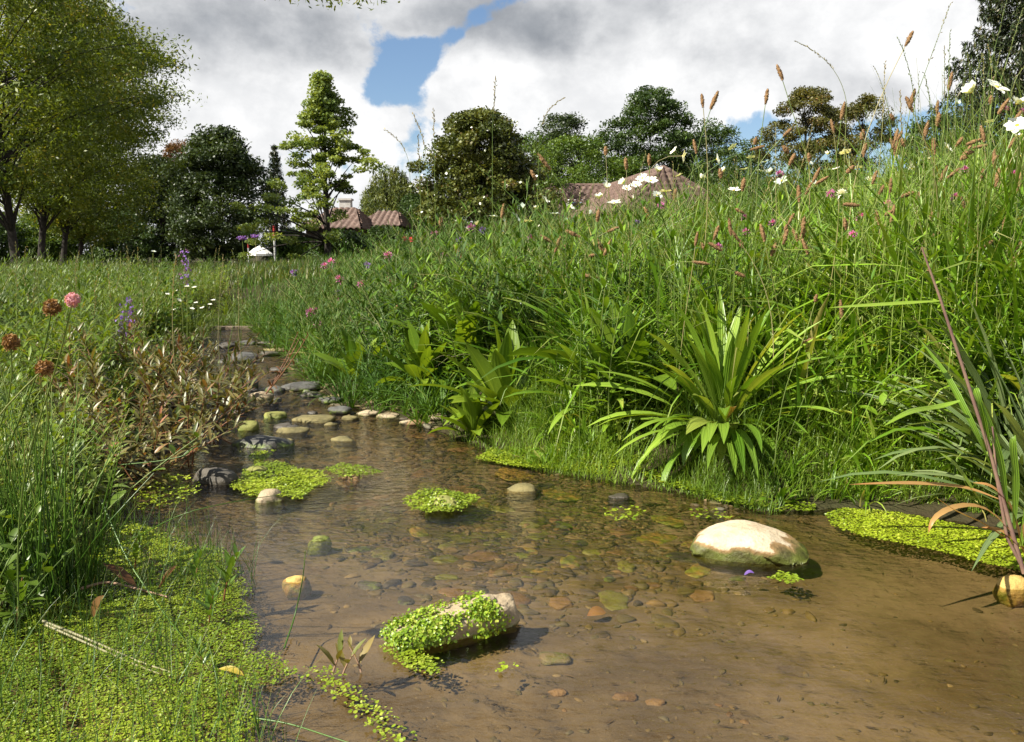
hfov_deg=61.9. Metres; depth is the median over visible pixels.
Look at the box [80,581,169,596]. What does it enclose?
twig
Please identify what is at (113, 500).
bank herb
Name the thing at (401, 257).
knapweed
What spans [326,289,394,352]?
knapweed
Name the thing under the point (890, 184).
ribwort stalk
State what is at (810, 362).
ribwort plantain
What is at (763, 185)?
crest herb
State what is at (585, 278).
leafy herb
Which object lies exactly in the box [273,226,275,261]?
marker post
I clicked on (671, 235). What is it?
leafy herb
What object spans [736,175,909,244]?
crest herb
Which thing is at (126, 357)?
bank herb
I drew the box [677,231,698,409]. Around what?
ribwort stalk
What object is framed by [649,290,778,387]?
dock
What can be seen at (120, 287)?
leafy weed
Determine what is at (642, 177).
white flower
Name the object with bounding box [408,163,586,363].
knapweed
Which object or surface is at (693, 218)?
crest herb
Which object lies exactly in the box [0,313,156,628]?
bank grass
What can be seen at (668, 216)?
leafy herb
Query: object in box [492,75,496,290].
grass stalk
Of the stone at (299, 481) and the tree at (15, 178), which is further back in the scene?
the tree at (15, 178)
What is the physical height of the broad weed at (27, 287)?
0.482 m
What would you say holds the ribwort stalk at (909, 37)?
on the ground at (902, 508)
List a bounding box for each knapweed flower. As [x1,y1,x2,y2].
[290,270,315,317]
[306,307,313,351]
[317,262,325,306]
[327,257,338,319]
[384,251,393,314]
[467,223,474,256]
[728,213,747,295]
[768,218,774,291]
[776,169,787,304]
[827,189,854,222]
[849,230,871,314]
[883,200,891,257]
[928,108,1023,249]
[933,165,967,294]
[935,193,958,240]
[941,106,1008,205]
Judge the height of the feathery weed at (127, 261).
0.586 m
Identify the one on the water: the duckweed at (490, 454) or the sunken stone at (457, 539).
the duckweed at (490, 454)
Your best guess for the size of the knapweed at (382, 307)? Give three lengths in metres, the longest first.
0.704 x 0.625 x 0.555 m
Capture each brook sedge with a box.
[148,291,274,371]
[230,292,483,431]
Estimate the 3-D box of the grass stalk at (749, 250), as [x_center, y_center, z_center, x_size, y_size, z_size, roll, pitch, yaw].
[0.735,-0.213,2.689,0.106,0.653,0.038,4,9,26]
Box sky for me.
[0,0,1019,254]
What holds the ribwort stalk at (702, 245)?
on the ground at (902, 508)
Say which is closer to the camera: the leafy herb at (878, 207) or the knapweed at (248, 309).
the leafy herb at (878, 207)
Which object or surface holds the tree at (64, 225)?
on the ground at (902, 508)
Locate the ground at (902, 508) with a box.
[0,256,1022,653]
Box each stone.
[191,467,237,492]
[197,429,215,441]
[205,425,223,434]
[212,435,221,444]
[214,342,235,350]
[217,359,228,365]
[227,376,258,390]
[230,352,257,365]
[231,435,294,457]
[232,410,248,416]
[233,404,254,412]
[236,420,259,437]
[240,340,256,345]
[245,466,268,483]
[246,388,258,395]
[250,391,273,403]
[255,489,285,514]
[261,351,279,356]
[262,402,278,410]
[263,348,286,351]
[263,411,286,423]
[265,385,284,394]
[270,367,287,373]
[273,422,291,431]
[273,427,309,438]
[281,381,320,391]
[282,575,311,599]
[286,471,315,486]
[292,414,335,427]
[299,391,324,397]
[307,411,317,414]
[307,535,331,555]
[318,397,343,403]
[324,422,338,429]
[327,406,351,415]
[331,436,355,447]
[334,500,379,510]
[335,474,368,491]
[341,415,358,421]
[345,546,371,552]
[357,410,380,416]
[357,580,382,590]
[371,547,393,560]
[373,495,389,499]
[378,413,398,418]
[379,517,397,522]
[382,506,406,512]
[386,593,519,659]
[395,456,414,460]
[398,596,414,604]
[399,420,409,424]
[402,537,414,542]
[409,526,428,536]
[411,433,436,438]
[411,468,435,477]
[417,482,441,489]
[425,495,462,522]
[432,554,457,562]
[434,574,458,579]
[438,543,457,548]
[439,587,465,597]
[444,531,487,543]
[447,447,473,452]
[448,484,480,496]
[453,515,479,526]
[464,551,499,561]
[476,499,491,507]
[478,587,488,592]
[483,541,500,545]
[488,564,517,577]
[489,506,514,512]
[495,467,534,481]
[498,530,515,537]
[498,591,530,607]
[504,483,537,500]
[514,547,538,558]
[519,516,545,529]
[524,531,549,540]
[530,567,549,573]
[536,483,553,487]
[537,508,552,512]
[538,651,570,665]
[542,488,582,501]
[548,688,566,696]
[549,596,573,609]
[553,521,572,528]
[560,555,581,568]
[562,508,582,515]
[577,539,587,545]
[582,549,600,555]
[598,590,628,610]
[603,575,615,581]
[606,549,633,555]
[607,493,634,505]
[607,507,636,517]
[610,528,636,536]
[612,692,637,701]
[617,560,635,572]
[622,585,638,591]
[631,532,677,544]
[640,491,670,504]
[645,698,665,705]
[647,582,661,588]
[651,515,683,527]
[663,552,698,562]
[684,563,714,577]
[690,520,808,571]
[690,590,714,602]
[698,511,720,518]
[729,576,745,580]
[992,575,1023,607]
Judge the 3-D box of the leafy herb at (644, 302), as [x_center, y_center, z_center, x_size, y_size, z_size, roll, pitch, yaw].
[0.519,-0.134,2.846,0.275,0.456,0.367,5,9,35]
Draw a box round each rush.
[0,352,129,611]
[0,404,86,584]
[20,464,139,595]
[65,473,153,581]
[101,503,209,669]
[119,447,193,464]
[121,493,292,544]
[257,718,347,741]
[283,550,305,648]
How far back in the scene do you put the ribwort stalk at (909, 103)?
2.44 m
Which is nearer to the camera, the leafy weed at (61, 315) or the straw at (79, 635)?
the straw at (79, 635)
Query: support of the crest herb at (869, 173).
on the ground at (902, 508)
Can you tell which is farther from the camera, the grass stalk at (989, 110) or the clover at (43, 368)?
the grass stalk at (989, 110)
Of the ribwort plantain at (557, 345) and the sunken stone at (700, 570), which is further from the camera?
the ribwort plantain at (557, 345)
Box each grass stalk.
[14,241,23,376]
[23,274,34,339]
[27,271,35,365]
[74,256,76,291]
[93,275,97,357]
[108,273,113,385]
[119,251,133,378]
[126,246,133,343]
[137,247,142,348]
[154,277,158,385]
[171,254,179,414]
[176,271,185,346]
[186,271,189,354]
[214,248,220,337]
[217,246,220,330]
[218,257,223,380]
[228,249,239,433]
[230,275,236,338]
[236,264,241,364]
[240,274,242,360]
[384,128,416,304]
[412,112,429,252]
[417,134,421,259]
[432,110,436,288]
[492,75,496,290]
[517,220,540,331]
[535,97,565,266]
[539,225,541,316]
[559,193,563,287]
[564,210,570,383]
[577,186,581,478]
[587,178,593,403]
[607,188,622,304]
[614,211,623,340]
[628,151,645,299]
[645,195,652,296]
[650,200,674,414]
[665,165,678,265]
[665,182,674,372]
[669,181,681,411]
[669,213,689,302]
[672,161,682,384]
[728,185,745,274]
[733,172,737,313]
[738,198,767,307]
[756,177,772,282]
[760,159,772,303]
[772,122,776,285]
[777,128,811,235]
[795,41,846,329]
[826,126,861,343]
[852,109,867,318]
[856,149,865,343]
[864,103,869,161]
[872,61,885,254]
[873,66,890,386]
[886,2,952,371]
[893,37,915,433]
[896,90,902,210]
[908,72,934,445]
[911,71,919,177]
[915,45,945,444]
[918,30,950,445]
[939,1,1006,478]
[939,123,951,233]
[948,54,969,235]
[951,99,957,222]
[955,121,981,221]
[956,8,1023,448]
[972,53,982,170]
[972,93,988,236]
[974,45,994,228]
[979,53,1000,227]
[982,57,989,145]
[1004,66,1023,320]
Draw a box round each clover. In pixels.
[0,298,61,467]
[0,333,20,426]
[0,360,54,415]
[17,292,81,639]
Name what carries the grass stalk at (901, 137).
on the ground at (902, 508)
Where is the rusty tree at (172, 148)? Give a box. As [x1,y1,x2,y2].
[156,138,200,261]
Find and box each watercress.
[378,590,513,653]
[419,489,464,512]
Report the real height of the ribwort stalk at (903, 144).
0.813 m
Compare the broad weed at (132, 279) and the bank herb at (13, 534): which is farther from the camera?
the broad weed at (132, 279)
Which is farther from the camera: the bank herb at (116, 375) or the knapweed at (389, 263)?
the knapweed at (389, 263)
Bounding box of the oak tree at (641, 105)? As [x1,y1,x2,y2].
[586,85,710,182]
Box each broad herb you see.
[343,288,393,346]
[367,278,423,347]
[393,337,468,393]
[404,341,459,376]
[779,324,907,446]
[848,377,914,457]
[850,350,936,439]
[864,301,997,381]
[867,316,900,361]
[888,366,955,445]
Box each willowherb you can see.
[0,555,36,625]
[114,529,149,569]
[180,544,208,583]
[186,581,222,624]
[191,635,213,670]
[207,542,244,603]
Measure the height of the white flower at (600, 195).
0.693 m
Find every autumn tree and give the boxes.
[749,85,861,195]
[828,92,900,186]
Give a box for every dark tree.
[108,152,209,263]
[158,123,286,261]
[393,190,448,234]
[399,105,561,246]
[517,134,562,173]
[586,134,653,182]
[659,130,720,175]
[687,117,745,195]
[696,147,776,189]
[717,136,779,197]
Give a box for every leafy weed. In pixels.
[0,261,99,358]
[0,287,98,398]
[0,292,82,380]
[0,295,51,368]
[0,296,38,357]
[0,307,74,404]
[0,310,18,338]
[0,314,21,363]
[3,316,53,406]
[4,309,82,377]
[5,271,100,365]
[10,291,80,369]
[11,278,94,369]
[14,277,116,381]
[17,325,75,405]
[39,286,103,353]
[47,321,110,383]
[49,315,99,369]
[53,299,114,402]
[57,286,136,390]
[67,262,97,301]
[68,271,118,325]
[69,306,142,384]
[83,266,146,319]
[86,257,138,295]
[88,267,124,322]
[94,257,154,322]
[110,274,152,327]
[114,273,151,300]
[117,264,158,318]
[124,269,165,325]
[150,287,181,331]
[152,264,203,330]
[162,297,189,331]
[164,264,202,315]
[170,298,192,331]
[175,284,209,334]
[179,269,206,305]
[180,257,213,307]
[194,271,220,308]
[200,261,222,301]
[203,263,226,291]
[211,256,248,303]
[214,268,233,299]
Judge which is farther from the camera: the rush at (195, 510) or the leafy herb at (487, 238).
the leafy herb at (487, 238)
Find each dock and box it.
[313,327,389,380]
[365,319,409,353]
[374,319,473,386]
[383,266,543,365]
[409,319,552,425]
[428,383,513,436]
[505,302,545,335]
[507,299,695,397]
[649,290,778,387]
[879,349,936,397]
[889,309,1005,419]
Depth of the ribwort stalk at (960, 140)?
2.57 m
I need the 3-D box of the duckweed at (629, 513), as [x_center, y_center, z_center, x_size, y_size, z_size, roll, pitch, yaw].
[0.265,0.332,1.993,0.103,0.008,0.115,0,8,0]
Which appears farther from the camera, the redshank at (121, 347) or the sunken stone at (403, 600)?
the redshank at (121, 347)
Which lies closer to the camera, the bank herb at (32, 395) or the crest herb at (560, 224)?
the bank herb at (32, 395)
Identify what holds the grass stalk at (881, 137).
on the ground at (902, 508)
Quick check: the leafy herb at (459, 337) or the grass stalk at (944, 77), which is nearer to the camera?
the grass stalk at (944, 77)
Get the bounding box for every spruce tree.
[258,144,294,261]
[920,0,1023,171]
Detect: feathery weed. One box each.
[0,240,41,328]
[0,247,46,307]
[0,248,18,306]
[0,267,56,325]
[0,269,70,331]
[1,256,76,328]
[1,277,65,321]
[8,257,62,291]
[10,253,50,284]
[25,241,100,282]
[25,261,55,298]
[31,253,95,289]
[34,269,103,330]
[35,279,102,319]
[36,251,108,294]
[38,255,94,302]
[41,250,102,291]
[41,274,114,319]
[50,255,166,351]
[53,253,82,275]
[58,263,130,332]
[67,271,145,327]
[71,265,138,324]
[76,254,178,340]
[76,271,119,331]
[87,280,137,332]
[93,271,162,340]
[94,265,179,332]
[95,245,170,291]
[98,254,142,279]
[104,263,150,284]
[109,271,178,347]
[113,282,152,338]
[123,260,180,287]
[131,267,162,347]
[135,289,179,333]
[175,263,196,310]
[191,269,223,311]
[196,258,212,272]
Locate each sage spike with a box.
[115,302,129,343]
[123,294,154,352]
[125,310,135,363]
[178,249,191,312]
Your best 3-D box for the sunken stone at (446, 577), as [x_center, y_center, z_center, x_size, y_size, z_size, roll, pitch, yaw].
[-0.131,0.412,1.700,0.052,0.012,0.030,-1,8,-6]
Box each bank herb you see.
[0,350,38,417]
[0,352,49,403]
[0,355,38,393]
[0,355,89,430]
[0,373,27,434]
[0,374,102,449]
[0,381,94,467]
[0,383,23,440]
[0,385,89,473]
[0,388,86,457]
[0,390,18,407]
[0,394,24,460]
[0,395,72,492]
[0,401,74,495]
[0,402,97,508]
[0,405,103,504]
[0,408,76,482]
[0,428,29,475]
[0,430,26,480]
[0,430,199,549]
[0,434,95,543]
[0,435,56,521]
[0,445,34,507]
[0,446,96,593]
[0,450,81,537]
[0,451,85,531]
[0,481,77,636]
[1,358,36,424]
[1,363,46,412]
[1,387,100,474]
[1,397,81,451]
[1,403,48,440]
[2,304,92,339]
[2,439,50,524]
[5,416,122,494]
[5,440,50,511]
[6,358,45,421]
[6,432,81,515]
[7,372,32,408]
[8,414,125,524]
[8,464,85,543]
[12,373,49,415]
[14,395,126,446]
[15,367,37,412]
[15,423,79,492]
[16,481,90,571]
[18,383,58,427]
[31,332,149,389]
[31,334,94,382]
[32,344,115,383]
[38,377,74,430]
[43,409,134,512]
[44,411,77,447]
[46,325,121,384]
[46,445,86,495]
[47,423,130,513]
[50,427,119,483]
[52,366,86,415]
[53,393,90,447]
[54,334,183,399]
[55,364,166,408]
[63,353,104,411]
[67,406,116,473]
[67,448,107,509]
[68,372,122,444]
[74,315,142,360]
[78,351,120,409]
[85,319,168,357]
[85,379,118,426]
[87,340,164,401]
[87,374,135,455]
[100,363,132,409]
[100,373,135,421]
[101,322,174,354]
[102,360,147,415]
[104,356,156,409]
[105,326,207,389]
[106,361,120,402]
[111,374,198,415]
[122,340,176,399]
[139,328,178,367]
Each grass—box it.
[0,255,389,291]
[0,268,233,380]
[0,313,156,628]
[217,113,1017,349]
[222,228,656,413]
[287,60,1023,514]
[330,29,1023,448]
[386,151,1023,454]
[836,94,1023,478]
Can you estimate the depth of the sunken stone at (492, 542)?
1.89 m
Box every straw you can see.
[42,620,169,671]
[43,623,158,673]
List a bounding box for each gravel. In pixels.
[154,337,446,463]
[321,424,818,645]
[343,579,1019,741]
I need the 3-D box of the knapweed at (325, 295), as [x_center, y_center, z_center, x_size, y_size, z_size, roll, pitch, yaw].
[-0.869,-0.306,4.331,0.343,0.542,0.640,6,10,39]
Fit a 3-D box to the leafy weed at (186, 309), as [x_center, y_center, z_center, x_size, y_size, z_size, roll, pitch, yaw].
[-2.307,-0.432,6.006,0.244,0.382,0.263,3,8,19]
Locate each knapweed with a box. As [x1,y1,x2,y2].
[225,294,259,321]
[228,279,286,326]
[234,283,272,309]
[239,293,297,346]
[253,290,279,323]
[266,288,329,354]
[270,271,305,300]
[272,270,350,342]
[273,269,301,298]
[273,281,322,317]
[277,273,323,325]
[278,278,306,303]
[278,284,321,341]
[281,289,367,357]
[285,256,337,299]
[288,255,355,312]
[288,266,341,290]
[292,282,340,329]
[294,279,321,310]
[296,295,366,357]
[299,258,404,337]
[300,285,358,342]
[305,264,358,326]
[307,280,339,321]
[309,232,469,323]
[310,260,408,366]
[311,257,379,333]
[311,272,362,318]
[318,264,387,336]
[325,214,457,324]
[325,256,358,292]
[326,256,391,324]
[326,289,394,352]
[328,264,405,321]
[331,250,408,335]
[331,254,401,283]
[331,299,415,378]
[332,262,407,299]
[336,234,395,277]
[337,242,411,294]
[337,261,374,331]
[338,246,457,347]
[338,287,418,336]
[343,249,426,316]
[345,233,419,285]
[348,217,488,317]
[350,246,503,385]
[353,244,436,292]
[354,249,389,280]
[354,256,399,320]
[357,229,416,271]
[361,228,431,281]
[361,238,449,290]
[367,208,521,355]
[368,237,423,289]
[369,227,524,303]
[372,242,464,278]
[376,228,416,291]
[379,199,479,283]
[384,229,466,281]
[388,220,535,343]
[388,221,442,261]
[391,247,495,304]
[392,223,426,272]
[395,199,537,291]
[399,224,496,257]
[402,217,464,259]
[403,212,517,300]
[404,217,525,348]
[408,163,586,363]
[415,249,516,332]
[418,230,502,297]
[418,235,565,346]
[419,236,540,345]
[426,208,534,243]
[428,215,571,325]
[432,207,495,273]
[432,227,537,270]
[433,208,548,298]
[444,199,548,290]
[456,199,548,242]
[475,200,650,325]
[476,192,558,255]
[477,191,622,267]
[489,197,595,308]
[540,231,612,277]
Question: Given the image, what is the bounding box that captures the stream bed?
[0,321,1023,741]
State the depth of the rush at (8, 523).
1.51 m
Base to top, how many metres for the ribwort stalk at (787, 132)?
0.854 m
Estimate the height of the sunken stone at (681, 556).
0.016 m
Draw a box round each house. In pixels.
[298,198,377,243]
[360,210,414,234]
[470,165,726,228]
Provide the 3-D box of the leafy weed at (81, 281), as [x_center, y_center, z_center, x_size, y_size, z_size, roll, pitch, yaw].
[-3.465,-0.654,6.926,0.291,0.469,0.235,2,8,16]
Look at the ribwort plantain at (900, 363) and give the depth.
2.28 m
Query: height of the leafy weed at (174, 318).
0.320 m
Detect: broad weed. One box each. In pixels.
[0,278,32,333]
[15,277,58,312]
[17,273,82,323]
[21,266,88,294]
[24,258,65,291]
[53,258,97,301]
[77,263,131,290]
[105,267,171,291]
[108,279,151,333]
[117,283,161,335]
[127,293,180,341]
[130,283,197,343]
[138,269,181,327]
[141,271,184,307]
[142,267,181,309]
[142,272,183,291]
[144,253,164,266]
[158,268,198,307]
[217,251,239,266]
[268,246,284,262]
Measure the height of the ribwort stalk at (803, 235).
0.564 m
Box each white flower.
[594,192,602,223]
[599,181,610,222]
[608,199,619,228]
[618,177,640,225]
[622,185,630,210]
[629,181,641,213]
[636,150,685,211]
[636,173,649,206]
[644,176,657,203]
[649,174,704,290]
[650,191,661,207]
[652,165,661,207]
[661,189,671,226]
[670,146,696,192]
[676,154,719,232]
[728,143,749,182]
[728,187,740,235]
[741,167,754,230]
[757,167,800,216]
[765,167,772,206]
[774,176,796,216]
[834,188,846,379]
[840,149,850,188]
[890,79,1009,408]
[913,98,960,174]
[960,80,991,333]
[961,96,1023,332]
[1003,116,1023,187]
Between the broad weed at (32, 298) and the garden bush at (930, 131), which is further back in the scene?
the garden bush at (930, 131)
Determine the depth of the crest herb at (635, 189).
5.17 m
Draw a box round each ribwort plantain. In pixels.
[439,336,521,400]
[504,310,691,444]
[526,302,623,387]
[704,247,781,305]
[752,266,843,344]
[762,341,839,430]
[769,308,892,414]
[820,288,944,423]
[823,353,940,444]
[909,323,1023,470]
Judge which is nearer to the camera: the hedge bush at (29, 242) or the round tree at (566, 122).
the hedge bush at (29, 242)
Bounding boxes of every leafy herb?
[353,253,488,386]
[366,234,442,356]
[389,264,446,363]
[389,291,450,387]
[390,244,448,322]
[390,254,427,312]
[392,249,415,305]
[395,226,482,308]
[399,251,440,333]
[408,254,494,280]
[414,255,497,361]
[420,271,503,369]
[421,243,540,386]
[425,257,508,377]
[428,280,495,384]
[437,242,491,302]
[440,223,573,362]
[441,255,538,374]
[444,238,566,361]
[447,226,582,296]
[455,215,529,339]
[484,232,623,325]
[489,235,570,329]
[493,221,548,257]
[512,243,642,330]
[520,204,622,260]
[520,209,582,306]
[533,234,626,345]
[555,220,636,431]
[559,200,653,313]
[562,198,769,330]
[562,291,681,425]
[564,200,619,245]
[568,252,619,306]
[575,205,626,272]
[589,241,652,312]
[613,213,752,315]
[623,263,723,395]
[628,192,745,254]
[632,235,701,306]
[633,214,671,277]
[635,183,763,259]
[640,192,875,402]
[643,199,739,244]
[648,196,779,323]
[658,205,725,298]
[664,193,796,265]
[669,211,766,286]
[672,272,715,324]
[678,203,747,310]
[688,221,787,287]
[690,203,776,246]
[694,226,854,289]
[702,195,732,243]
[706,204,810,323]
[710,241,797,326]
[712,190,788,282]
[713,190,780,273]
[732,263,826,326]
[735,248,840,370]
[754,171,806,219]
[757,222,862,332]
[761,202,864,332]
[780,282,860,414]
[796,207,880,282]
[805,175,881,265]
[809,191,897,271]
[814,208,1023,395]
[818,248,866,327]
[828,184,893,250]
[834,164,1023,244]
[834,235,925,339]
[836,188,918,323]
[844,208,996,326]
[857,250,921,347]
[860,160,999,213]
[876,225,938,300]
[894,187,1023,351]
[898,159,987,215]
[900,296,974,379]
[904,297,986,358]
[905,256,1023,481]
[907,214,1007,285]
[907,279,1021,381]
[915,229,1019,328]
[923,282,1023,434]
[937,201,1022,284]
[938,241,1023,351]
[944,188,982,243]
[945,260,1023,429]
[950,211,1023,350]
[972,297,1022,355]
[982,315,1023,398]
[1001,239,1023,317]
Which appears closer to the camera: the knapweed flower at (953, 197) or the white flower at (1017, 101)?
the white flower at (1017, 101)
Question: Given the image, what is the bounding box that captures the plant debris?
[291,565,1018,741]
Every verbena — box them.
[237,235,250,298]
[250,234,259,310]
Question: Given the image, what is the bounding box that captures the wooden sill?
[204,326,252,330]
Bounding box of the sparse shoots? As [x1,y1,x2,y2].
[0,485,322,741]
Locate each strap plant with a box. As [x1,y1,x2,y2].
[820,287,1023,481]
[820,317,1023,569]
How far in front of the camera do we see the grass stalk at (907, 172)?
2.16 m
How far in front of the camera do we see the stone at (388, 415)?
3.18 m
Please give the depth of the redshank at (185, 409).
2.44 m
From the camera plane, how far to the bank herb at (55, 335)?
3.28 m
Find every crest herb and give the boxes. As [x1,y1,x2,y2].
[398,235,497,273]
[405,200,520,259]
[451,201,561,274]
[454,206,532,251]
[466,208,604,262]
[496,201,618,250]
[518,181,683,279]
[526,186,604,257]
[528,199,675,276]
[540,185,657,243]
[548,198,622,231]
[570,212,689,258]
[576,202,681,237]
[600,189,652,224]
[604,203,708,256]
[612,178,744,235]
[616,199,790,286]
[624,175,746,237]
[637,186,747,241]
[651,188,754,225]
[655,178,777,224]
[685,136,759,217]
[696,158,835,228]
[706,155,806,230]
[715,165,805,231]
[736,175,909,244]
[743,165,783,207]
[745,200,878,246]
[749,139,860,230]
[752,155,842,224]
[755,178,892,228]
[768,164,874,198]
[770,145,919,208]
[773,163,881,214]
[807,149,888,207]
[857,147,1000,205]
[868,135,1013,191]
[874,137,922,180]
[916,115,1002,198]
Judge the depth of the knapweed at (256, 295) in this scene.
7.54 m
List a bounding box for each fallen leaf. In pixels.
[91,595,103,616]
[103,563,136,586]
[159,565,176,587]
[219,666,243,675]
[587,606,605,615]
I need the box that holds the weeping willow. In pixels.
[358,164,424,233]
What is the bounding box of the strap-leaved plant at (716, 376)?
[575,288,882,485]
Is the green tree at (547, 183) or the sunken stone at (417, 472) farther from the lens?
the green tree at (547, 183)
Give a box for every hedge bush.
[0,208,86,264]
[0,214,128,263]
[0,218,38,264]
[49,208,173,263]
[97,207,192,261]
[267,227,314,260]
[303,227,378,258]
[357,224,420,255]
[409,228,428,244]
[666,161,714,184]
[693,164,746,217]
[742,180,794,209]
[807,165,872,196]
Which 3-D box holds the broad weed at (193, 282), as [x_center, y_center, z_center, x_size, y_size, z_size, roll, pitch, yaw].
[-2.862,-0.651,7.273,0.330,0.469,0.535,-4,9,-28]
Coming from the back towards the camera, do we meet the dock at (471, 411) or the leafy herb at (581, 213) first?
the leafy herb at (581, 213)
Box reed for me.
[830,247,1023,573]
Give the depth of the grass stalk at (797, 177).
3.16 m
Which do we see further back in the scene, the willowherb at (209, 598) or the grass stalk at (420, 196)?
the grass stalk at (420, 196)
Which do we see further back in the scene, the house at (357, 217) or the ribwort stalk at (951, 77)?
the house at (357, 217)
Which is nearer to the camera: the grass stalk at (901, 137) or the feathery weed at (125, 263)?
the grass stalk at (901, 137)
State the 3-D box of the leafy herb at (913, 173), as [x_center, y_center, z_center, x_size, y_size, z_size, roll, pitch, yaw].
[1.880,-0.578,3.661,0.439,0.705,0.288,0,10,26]
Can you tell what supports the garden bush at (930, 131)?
on the ground at (902, 508)
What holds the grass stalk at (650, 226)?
on the ground at (902, 508)
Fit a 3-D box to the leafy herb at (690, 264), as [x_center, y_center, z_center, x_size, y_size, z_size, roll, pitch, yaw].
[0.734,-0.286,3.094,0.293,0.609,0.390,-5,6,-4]
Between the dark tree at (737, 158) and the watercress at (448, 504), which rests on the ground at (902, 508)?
the dark tree at (737, 158)
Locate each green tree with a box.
[493,131,568,215]
[532,132,645,182]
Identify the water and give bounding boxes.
[113,320,1016,585]
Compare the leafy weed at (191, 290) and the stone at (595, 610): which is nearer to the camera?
the stone at (595, 610)
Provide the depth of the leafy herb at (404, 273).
4.39 m
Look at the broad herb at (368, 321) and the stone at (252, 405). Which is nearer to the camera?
the stone at (252, 405)
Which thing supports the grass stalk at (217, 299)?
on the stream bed
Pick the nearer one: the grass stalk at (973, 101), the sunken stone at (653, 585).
the sunken stone at (653, 585)
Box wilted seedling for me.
[316,629,374,675]
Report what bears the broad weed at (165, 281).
on the ground at (902, 508)
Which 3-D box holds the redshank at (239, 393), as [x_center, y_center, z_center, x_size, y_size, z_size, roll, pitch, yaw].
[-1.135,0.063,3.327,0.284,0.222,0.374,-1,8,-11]
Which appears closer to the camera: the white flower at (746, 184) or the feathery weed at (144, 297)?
the white flower at (746, 184)
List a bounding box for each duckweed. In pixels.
[0,520,297,741]
[132,474,201,509]
[229,460,333,498]
[247,449,275,463]
[286,665,416,741]
[324,462,382,476]
[379,638,444,674]
[402,488,479,512]
[476,446,646,473]
[495,661,518,671]
[603,505,645,520]
[637,466,815,510]
[689,508,740,518]
[767,570,803,583]
[824,507,1023,570]
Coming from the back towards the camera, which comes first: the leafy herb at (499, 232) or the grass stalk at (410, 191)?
the leafy herb at (499, 232)
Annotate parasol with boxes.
[247,246,271,260]
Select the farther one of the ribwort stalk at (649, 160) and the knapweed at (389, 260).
the knapweed at (389, 260)
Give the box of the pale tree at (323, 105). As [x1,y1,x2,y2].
[229,69,388,260]
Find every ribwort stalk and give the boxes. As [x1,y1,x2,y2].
[439,217,442,251]
[499,203,504,263]
[530,170,548,235]
[530,253,595,316]
[537,153,570,259]
[541,235,560,337]
[541,235,574,298]
[555,273,598,313]
[565,229,598,259]
[584,226,618,294]
[591,239,611,294]
[595,209,602,296]
[597,238,626,284]
[603,146,614,233]
[624,157,628,239]
[647,153,655,253]
[657,260,709,410]
[667,188,676,254]
[674,145,764,420]
[677,90,718,363]
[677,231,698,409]
[681,140,702,398]
[683,94,707,400]
[700,225,719,275]
[700,242,718,299]
[703,218,734,417]
[708,242,750,387]
[714,268,744,405]
[718,168,727,314]
[730,128,791,310]
[731,229,773,407]
[732,177,745,321]
[735,208,790,309]
[741,137,757,326]
[748,88,768,333]
[749,153,795,281]
[752,224,787,317]
[754,176,828,404]
[756,243,776,291]
[759,224,784,368]
[769,213,794,286]
[771,229,788,364]
[773,165,854,298]
[773,294,817,487]
[776,64,820,305]
[779,167,820,327]
[782,145,840,256]
[784,230,805,311]
[786,216,805,307]
[788,182,811,297]
[788,337,812,381]
[792,228,805,283]
[796,185,809,263]
[801,238,816,313]
[804,153,811,263]
[811,299,843,387]
[820,119,838,338]
[823,101,845,272]
[832,217,847,334]
[842,191,913,333]
[843,202,913,317]
[846,31,913,323]
[853,210,893,384]
[855,129,865,320]
[857,185,884,297]
[860,150,973,362]
[861,170,877,338]
[862,131,902,295]
[862,143,881,355]
[865,231,939,335]
[867,205,895,362]
[873,139,899,258]
[875,177,892,262]
[877,167,959,274]
[882,128,898,295]
[884,120,929,286]
[889,113,927,281]
[889,138,929,273]
[890,88,915,239]
[890,144,987,294]
[900,138,928,252]
[904,96,938,243]
[907,138,982,278]
[911,137,937,275]
[911,137,962,239]
[916,165,947,290]
[917,112,940,224]
[920,71,953,253]
[922,145,971,257]
[927,155,998,285]
[929,100,939,236]
[936,150,968,228]
[939,110,1021,264]
[941,240,993,315]
[942,98,1009,216]
[952,168,984,252]
[974,94,993,223]
[977,137,1014,206]
[979,125,986,203]
[990,148,996,223]
[990,168,1000,211]
[991,137,1023,208]
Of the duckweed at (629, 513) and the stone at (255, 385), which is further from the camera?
the stone at (255, 385)
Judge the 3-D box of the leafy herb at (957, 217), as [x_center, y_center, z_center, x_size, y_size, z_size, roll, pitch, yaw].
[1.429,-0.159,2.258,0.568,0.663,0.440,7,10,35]
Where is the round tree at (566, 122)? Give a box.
[526,111,604,182]
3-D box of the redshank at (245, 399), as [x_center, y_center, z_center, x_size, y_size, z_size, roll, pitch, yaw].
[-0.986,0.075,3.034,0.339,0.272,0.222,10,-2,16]
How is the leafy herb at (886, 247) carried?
on the ground at (902, 508)
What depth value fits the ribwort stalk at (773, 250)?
2.72 m
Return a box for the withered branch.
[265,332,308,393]
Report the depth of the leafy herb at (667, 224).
4.34 m
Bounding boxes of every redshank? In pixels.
[16,323,104,401]
[27,334,164,437]
[31,313,146,374]
[32,353,178,450]
[42,337,210,428]
[58,386,247,490]
[70,369,265,471]
[84,364,184,472]
[112,348,260,448]
[117,333,248,410]
[117,333,271,413]
[130,308,195,378]
[130,340,222,452]
[131,327,220,388]
[174,341,275,393]
[176,321,219,374]
[186,356,257,413]
[199,353,284,428]
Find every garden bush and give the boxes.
[881,112,986,182]
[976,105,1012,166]

